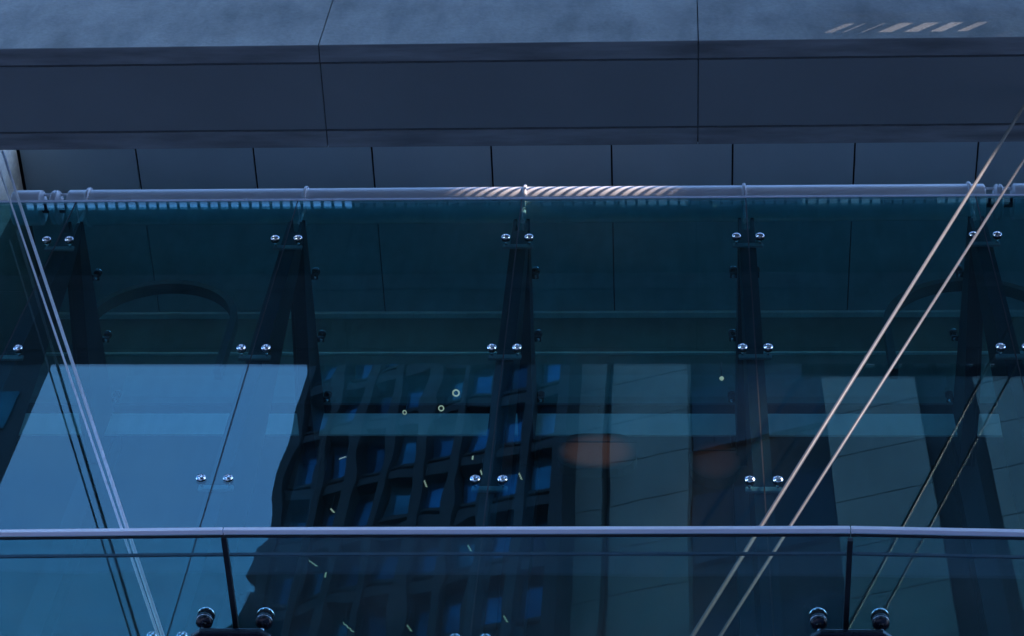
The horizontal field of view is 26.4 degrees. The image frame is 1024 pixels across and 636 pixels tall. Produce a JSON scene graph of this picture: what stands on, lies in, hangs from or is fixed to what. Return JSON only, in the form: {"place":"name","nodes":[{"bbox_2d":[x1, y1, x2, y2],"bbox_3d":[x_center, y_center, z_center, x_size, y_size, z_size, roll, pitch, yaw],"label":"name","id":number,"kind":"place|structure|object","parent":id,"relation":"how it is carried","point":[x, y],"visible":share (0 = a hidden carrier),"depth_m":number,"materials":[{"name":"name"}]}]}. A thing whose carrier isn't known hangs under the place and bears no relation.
{"place":"outdoors","nodes":[
{"label":"outdoors","id":0,"kind":"place"},
{"bbox_2d":[0,0,1023,149],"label":"concrete girder","id":1,"kind":"object","parent":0,"point":[128,74],"visible":1,"depth_m":18.65,"materials":[{"name":"grey concrete"}]},
{"bbox_2d":[0,170,158,635],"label":"tension rod","id":2,"kind":"object","parent":1,"relation":"attached to","point":[99,464],"visible":1,"depth_m":15.49,"materials":[{"name":"metal"}]},
{"bbox_2d":[1,151,164,635],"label":"tension rod","id":3,"kind":"object","parent":1,"relation":"attached to","point":[146,586],"visible":1,"depth_m":15.68,"materials":[{"name":"metal"}]},
{"bbox_2d":[690,104,1023,635],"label":"tension rod","id":4,"kind":"object","parent":1,"relation":"attached to","point":[792,475],"visible":1,"depth_m":14.56,"materials":[{"name":"metal"}]},
{"bbox_2d":[718,158,1023,635],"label":"tension rod","id":5,"kind":"object","parent":1,"relation":"attached to","point":[761,571],"visible":1,"depth_m":14.35,"materials":[{"name":"metal"}]},
{"bbox_2d":[223,526,849,556],"bbox_3d":[0.164,2.556,9.456,2.411,0.040,4.132,0,-58,4],"label":"handrail","id":6,"kind":"object","parent":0,"point":[575,531],"visible":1,"depth_m":8.40,"materials":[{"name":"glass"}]},
{"bbox_2d":[191,607,274,635],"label":"canopy clamp","id":7,"kind":"object","parent":6,"relation":"attached to","point":[265,617],"visible":1,"depth_m":8.64,"materials":[{"name":"black metal"}]},
{"bbox_2d":[0,527,223,558],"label":"glass canopy","id":8,"kind":"object","parent":7,"relation":"attached to","point":[107,533],"visible":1,"depth_m":8.52,"materials":[{"name":"glass"}]},
{"bbox_2d":[221,535,238,627],"bbox_3d":[-1.039,2.579,9.550,0.020,0.022,4.060,0,-58,4],"label":"joint strip","id":9,"kind":"object","parent":8,"relation":"attached to","point":[229,578],"visible":1,"depth_m":8.60,"materials":[{"name":"black rubber"}]},
{"bbox_2d":[843,538,852,628],"bbox_3d":[1.369,2.573,9.376,0.020,0.022,4.060,0,-58,4],"label":"joint strip","id":10,"kind":"object","parent":6,"relation":"attached to","point":[847,583],"visible":1,"depth_m":8.41,"materials":[{"name":"black rubber"}]},
{"bbox_2d":[809,608,891,635],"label":"canopy clamp","id":11,"kind":"object","parent":6,"relation":"attached to","point":[879,619],"visible":1,"depth_m":8.46,"materials":[{"name":"black metal"}]},
{"bbox_2d":[851,526,1023,558],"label":"glass canopy","id":12,"kind":"object","parent":11,"relation":"attached to","point":[941,533],"visible":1,"depth_m":8.27,"materials":[{"name":"glass"}]},
{"bbox_2d":[471,203,772,634],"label":"glass screen","id":13,"kind":"object","parent":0,"point":[497,412],"visible":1,"depth_m":16.43,"materials":[{"name":"clear glass"}]},
{"bbox_2d":[470,199,521,635],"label":"silicone joint","id":14,"kind":"object","parent":13,"relation":"attached to","point":[495,424],"visible":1,"depth_m":16.35,"materials":[{"name":"black rubber"}]},
{"bbox_2d":[0,194,1023,203],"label":"edge trim","id":15,"kind":"structure","parent":13,"relation":"attached to","point":[607,198],"depth_m":19.40,"materials":[{"name":"grey metal"}]},
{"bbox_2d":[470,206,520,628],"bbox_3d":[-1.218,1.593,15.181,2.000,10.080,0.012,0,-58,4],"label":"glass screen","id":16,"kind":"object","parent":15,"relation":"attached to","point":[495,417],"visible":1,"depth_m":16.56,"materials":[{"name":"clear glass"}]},
{"bbox_2d":[167,201,297,635],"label":"silicone joint","id":17,"kind":"object","parent":16,"relation":"attached to","point":[230,425],"visible":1,"depth_m":16.50,"materials":[{"name":"black rubber"}]},
{"bbox_2d":[746,198,998,633],"bbox_3d":[2.756,1.583,14.894,1.992,10.080,0.012,0,-58,4],"label":"glass screen","id":18,"kind":"object","parent":15,"relation":"attached to","point":[755,340],"visible":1,"depth_m":17.91,"materials":[{"name":"clear glass"}]},
{"bbox_2d":[975,196,1023,389],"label":"silicone joint","id":19,"kind":"object","parent":18,"relation":"attached to","point":[1001,300],"visible":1,"depth_m":17.52,"materials":[{"name":"black rubber"}]},
{"bbox_2d":[745,198,774,635],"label":"silicone joint","id":20,"kind":"object","parent":13,"relation":"attached to","point":[759,418],"visible":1,"depth_m":16.32,"materials":[{"name":"black rubber"}]},
{"bbox_2d":[1010,183,1023,219],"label":"white tube","id":21,"kind":"object","parent":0,"point":[1017,211],"visible":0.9,"depth_m":19.43,"materials":[{"name":"purple paint"}]},
{"bbox_3d":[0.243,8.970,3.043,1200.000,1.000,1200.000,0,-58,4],"label":"ground","id":22,"kind":"structure","parent":0,"visible":0},
{"bbox_2d":[0,142,1023,635],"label":"building","id":23,"kind":"structure","parent":22,"relation":"on","point":[634,312],"depth_m":21.57,"materials":[{"name":"glass"}]},
{"bbox_2d":[0,150,37,354],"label":"concrete pier","id":24,"kind":"structure","parent":23,"relation":"attached to","point":[17,281],"depth_m":21.85,"materials":[{"name":"paint"}]},
{"bbox_2d":[17,222,121,635],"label":"roof bracket","id":25,"kind":"object","parent":23,"relation":"attached to","point":[45,606],"visible":0.79,"depth_m":19.79,"materials":[{"name":"metal"}]},
{"bbox_2d":[0,223,80,488],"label":"wall bracket","id":26,"kind":"object","parent":25,"relation":"attached to","point":[31,337],"depth_m":18.07,"materials":[{"name":"black metal"}]},
{"bbox_2d":[0,345,23,360],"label":"wall clamp","id":27,"kind":"object","parent":26,"relation":"attached to","point":[18,349],"depth_m":17.61,"materials":[{"name":"metal"}]},
{"bbox_2d":[42,236,74,250],"bbox_3d":[-3.971,-0.649,19.119,0.276,0.076,0.125,0,-58,4],"label":"wall clamp","id":28,"kind":"object","parent":26,"relation":"attached to","point":[69,240],"depth_m":19.11,"materials":[{"name":"metal"}]},
{"bbox_2d":[92,269,101,280],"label":"roof clamp","id":29,"kind":"object","parent":25,"relation":"attached to","point":[97,274],"visible":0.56,"depth_m":20.01,"materials":[{"name":"metal"}]},
{"bbox_3d":[-2.880,-0.098,20.181,2.008,0.012,2.170,0,-58,4],"label":"roof pane","id":30,"kind":"object","parent":29,"relation":"on","visible":0},
{"bbox_2d":[65,181,985,227],"bbox_3d":[0.066,-0.968,19.776,8.340,0.607,0.372,0,-58,4],"label":"white tube","id":31,"kind":"object","parent":30,"relation":"on","point":[764,210],"visible":0.82,"depth_m":19.74,"materials":[{"name":"purple paint"}]},
{"bbox_2d":[42,190,66,224],"bbox_3d":[-4.211,-1.019,20.186,0.250,0.326,0.326,0,-58,4],"label":"tube coupling","id":32,"kind":"object","parent":31,"relation":"attached to","point":[56,212],"visible":0.91,"depth_m":20.13,"materials":[{"name":"purple paint"}]},
{"bbox_2d":[10,190,47,225],"bbox_3d":[-4.470,-1.018,20.204,0.270,0.330,0.330,0,-58,4],"label":"white tube","id":33,"kind":"object","parent":32,"relation":"attached to","point":[35,215],"visible":0.75,"depth_m":20.08,"materials":[{"name":"purple paint"}]},
{"bbox_2d":[985,184,1012,219],"bbox_3d":[4.357,-1.041,19.565,0.250,0.326,0.326,0,-58,4],"label":"tube coupling","id":34,"kind":"object","parent":31,"relation":"attached to","point":[998,212],"visible":0.78,"depth_m":19.51,"materials":[{"name":"purple paint"}]},
{"bbox_2d":[102,330,111,342],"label":"roof clamp","id":35,"kind":"object","parent":25,"relation":"attached to","point":[107,336],"visible":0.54,"depth_m":20.36,"materials":[{"name":"metal"}]},
{"bbox_2d":[60,280,237,379],"bbox_3d":[-3.492,0.102,21.538,1.550,1.669,0.120,0,-58,4],"label":"arched rib","id":36,"kind":"object","parent":23,"relation":"attached to","point":[224,300],"visible":0.88,"depth_m":21.99,"materials":[{"name":"paint"}]},
{"bbox_2d":[264,220,330,635],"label":"roof bracket","id":37,"kind":"object","parent":23,"relation":"attached to","point":[284,584],"visible":0.8,"depth_m":19.67,"materials":[{"name":"metal"}]},
{"bbox_2d":[164,222,303,635],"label":"wall bracket","id":38,"kind":"object","parent":37,"relation":"attached to","point":[205,584],"depth_m":16.69,"materials":[{"name":"metal"}]},
{"bbox_2d":[146,631,187,635],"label":"wall clamp","id":39,"kind":"object","parent":38,"relation":"attached to","point":[180,633],"depth_m":14.42,"materials":[{"name":"metal"}]},
{"bbox_2d":[196,474,233,491],"bbox_3d":[-2.170,1.206,15.957,0.276,0.076,0.125,0,-58,4],"label":"wall clamp","id":40,"kind":"object","parent":38,"relation":"attached to","point":[227,480],"depth_m":15.96,"materials":[{"name":"metal"}]},
{"bbox_2d":[236,344,270,360],"bbox_3d":[-2.063,0.276,17.466,0.276,0.076,0.125,0,-58,4],"label":"wall clamp","id":41,"kind":"object","parent":38,"relation":"attached to","point":[265,348],"depth_m":17.46,"materials":[{"name":"metal"}]},
{"bbox_2d":[271,235,302,249],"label":"wall clamp","id":42,"kind":"object","parent":38,"relation":"attached to","point":[296,238],"depth_m":18.97,"materials":[{"name":"metal"}]},
{"bbox_2d":[311,268,319,279],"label":"roof clamp","id":43,"kind":"object","parent":37,"relation":"attached to","point":[315,273],"visible":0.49,"depth_m":19.87,"materials":[{"name":"metal"}]},
{"bbox_2d":[317,330,325,341],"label":"roof clamp","id":44,"kind":"object","parent":37,"relation":"attached to","point":[321,336],"visible":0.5,"depth_m":20.22,"materials":[{"name":"metal"}]},
{"bbox_2d":[323,390,331,401],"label":"roof clamp","id":45,"kind":"object","parent":37,"relation":"attached to","point":[327,395],"visible":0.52,"depth_m":20.57,"materials":[{"name":"metal"}]},
{"bbox_2d":[452,382,459,396],"bbox_3d":[-0.459,0.585,18.514,0.059,0.277,0.084,-23,-63,17],"label":"ring lamp","id":46,"kind":"object","parent":23,"relation":"hanging from","point":[456,390],"visible":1,"depth_m":18.41,"materials":[{"name":"white"}]},
{"bbox_2d":[19,403,1002,436],"bbox_3d":[2.221,1.048,20.257,16.300,0.550,0.290,0,-58,4],"label":"roof flashing","id":47,"kind":"object","parent":23,"relation":"attached to","point":[569,419],"depth_m":20.35,"materials":[{"name":"metal"}]},
{"bbox_2d":[557,407,636,477],"bbox_3d":[0.788,1.114,20.014,0.720,1.060,0.106,0,-58,4],"label":"drum lamp","id":48,"kind":"object","parent":47,"relation":"hanging from","point":[597,455],"visible":1,"depth_m":19.72,"materials":[{"name":"orange"}]},
{"bbox_2d":[690,436,739,488],"bbox_3d":[1.856,1.196,19.989,0.450,1.100,0.106,0,-58,4],"label":"drum lamp","id":49,"kind":"object","parent":47,"relation":"hanging from","point":[714,464],"visible":0.91,"depth_m":19.69,"materials":[{"name":"orange"}]},
{"bbox_2d":[499,219,541,635],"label":"roof bracket","id":50,"kind":"object","parent":23,"relation":"attached to","point":[516,591],"visible":0.66,"depth_m":19.49,"materials":[{"name":"black metal"}]},
{"bbox_2d":[462,221,528,635],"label":"wall bracket","id":51,"kind":"object","parent":50,"relation":"attached to","point":[487,597],"depth_m":16.43,"materials":[{"name":"metal"}]},
{"bbox_2d":[450,633,489,635],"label":"wall clamp","id":52,"kind":"object","parent":51,"relation":"attached to","point":[457,634],"depth_m":14.29,"materials":[{"name":"metal"}]},
{"bbox_2d":[470,475,507,492],"bbox_3d":[-0.165,1.201,15.812,0.276,0.076,0.125,0,-58,4],"label":"wall clamp","id":53,"kind":"object","parent":51,"relation":"attached to","point":[502,481],"depth_m":15.81,"materials":[{"name":"metal"}]},
{"bbox_2d":[487,344,521,359],"bbox_3d":[-0.059,0.271,17.320,0.276,0.076,0.125,0,-58,4],"label":"wall clamp","id":54,"kind":"object","parent":51,"relation":"attached to","point":[491,348],"depth_m":17.32,"materials":[{"name":"metal"}]},
{"bbox_2d":[501,234,532,248],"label":"wall clamp","id":55,"kind":"object","parent":51,"relation":"attached to","point":[506,238],"depth_m":18.82,"materials":[{"name":"metal"}]},
{"bbox_2d":[532,267,539,278],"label":"roof clamp","id":56,"kind":"object","parent":50,"relation":"attached to","point":[535,272],"visible":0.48,"depth_m":19.72,"materials":[{"name":"metal"}]},
{"bbox_2d":[534,330,542,341],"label":"roof clamp","id":57,"kind":"object","parent":50,"relation":"attached to","point":[538,335],"visible":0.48,"depth_m":20.07,"materials":[{"name":"metal"}]},
{"bbox_2d":[537,390,544,402],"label":"roof clamp","id":58,"kind":"object","parent":50,"relation":"attached to","point":[540,395],"visible":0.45,"depth_m":20.42,"materials":[{"name":"metal"}]},
{"bbox_2d":[719,362,723,380],"bbox_3d":[1.779,0.448,18.541,0.040,0.270,0.040,0,-58,4],"label":"bulb lamp","id":59,"kind":"object","parent":23,"relation":"hanging from","point":[721,378],"visible":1,"depth_m":18.44,"materials":[{"name":"white"}]},
{"bbox_2d":[731,218,755,635],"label":"roof bracket","id":60,"kind":"object","parent":23,"relation":"attached to","point":[746,613],"visible":0.39,"depth_m":19.32,"materials":[{"name":"black metal"}]},
{"bbox_2d":[727,390,734,402],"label":"roof clamp","id":61,"kind":"object","parent":60,"relation":"attached to","point":[731,395],"visible":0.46,"depth_m":20.30,"materials":[{"name":"metal"}]},
{"bbox_2d":[728,329,735,340],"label":"roof clamp","id":62,"kind":"object","parent":60,"relation":"attached to","point":[732,334],"visible":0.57,"depth_m":19.94,"materials":[{"name":"metal"}]},
{"bbox_2d":[729,266,759,277],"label":"roof clamp","id":63,"kind":"object","parent":60,"relation":"attached to","point":[733,271],"visible":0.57,"depth_m":19.59,"materials":[{"name":"metal"}]},
{"bbox_2d":[738,219,782,635],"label":"wall bracket","id":64,"kind":"object","parent":60,"relation":"attached to","point":[763,611],"depth_m":16.36,"materials":[{"name":"metal"}]},
{"bbox_2d":[732,233,763,247],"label":"wall clamp","id":65,"kind":"object","parent":64,"relation":"attached to","point":[736,237],"depth_m":18.68,"materials":[{"name":"metal"}]},
{"bbox_2d":[738,343,772,359],"bbox_3d":[1.914,0.266,17.177,0.276,0.076,0.125,0,-58,4],"label":"wall clamp","id":66,"kind":"object","parent":64,"relation":"attached to","point":[767,348],"depth_m":17.17,"materials":[{"name":"metal"}]},
{"bbox_2d":[745,475,782,493],"bbox_3d":[1.807,1.196,15.669,0.276,0.076,0.125,0,-58,4],"label":"wall clamp","id":67,"kind":"object","parent":64,"relation":"attached to","point":[777,481],"depth_m":15.66,"materials":[{"name":"metal"}]},
{"bbox_2d":[883,277,1023,378],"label":"arched rib","id":68,"kind":"object","parent":23,"relation":"attached to","point":[930,288],"visible":0.69,"depth_m":21.45,"materials":[{"name":"paint"}]},
{"bbox_2d":[947,216,1012,635],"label":"roof bracket","id":69,"kind":"object","parent":23,"relation":"attached to","point":[992,608],"visible":0.74,"depth_m":19.23,"materials":[{"name":"metal"}]},
{"bbox_2d":[945,390,953,402],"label":"roof clamp","id":70,"kind":"object","parent":69,"relation":"attached to","point":[949,396],"visible":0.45,"depth_m":20.15,"materials":[{"name":"metal"}]},
{"bbox_2d":[949,329,957,340],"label":"roof clamp","id":71,"kind":"object","parent":69,"relation":"attached to","point":[953,333],"visible":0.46,"depth_m":19.80,"materials":[{"name":"metal"}]},
{"bbox_2d":[955,265,963,276],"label":"roof clamp","id":72,"kind":"object","parent":69,"relation":"attached to","point":[959,271],"visible":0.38,"depth_m":19.41,"materials":[{"name":"metal"}]},
{"bbox_2d":[969,218,1023,540],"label":"wall bracket","id":73,"kind":"object","parent":69,"relation":"attached to","point":[1009,390],"depth_m":17.27,"materials":[{"name":"black metal"}]},
{"bbox_2d":[969,231,1001,246],"bbox_3d":[4.018,-0.670,18.541,0.276,0.076,0.125,0,-58,4],"label":"wall clamp","id":74,"kind":"object","parent":73,"relation":"attached to","point":[997,235],"depth_m":18.54,"materials":[{"name":"metal"}]},
{"bbox_2d":[995,343,1023,359],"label":"wall clamp","id":75,"kind":"object","parent":73,"relation":"attached to","point":[1000,348],"depth_m":17.04,"materials":[{"name":"metal"}]},
{"bbox_3d":[-3.227,1.598,15.327,2.010,10.080,0.012,0,-58,4],"label":"glass screen","id":76,"kind":"object","parent":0,"visible":0},
{"bbox_2d":[0,202,75,361],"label":"silicone joint","id":77,"kind":"object","parent":76,"relation":"attached to","point":[36,283],"visible":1,"depth_m":18.40,"materials":[{"name":"black rubber"}]}
]}

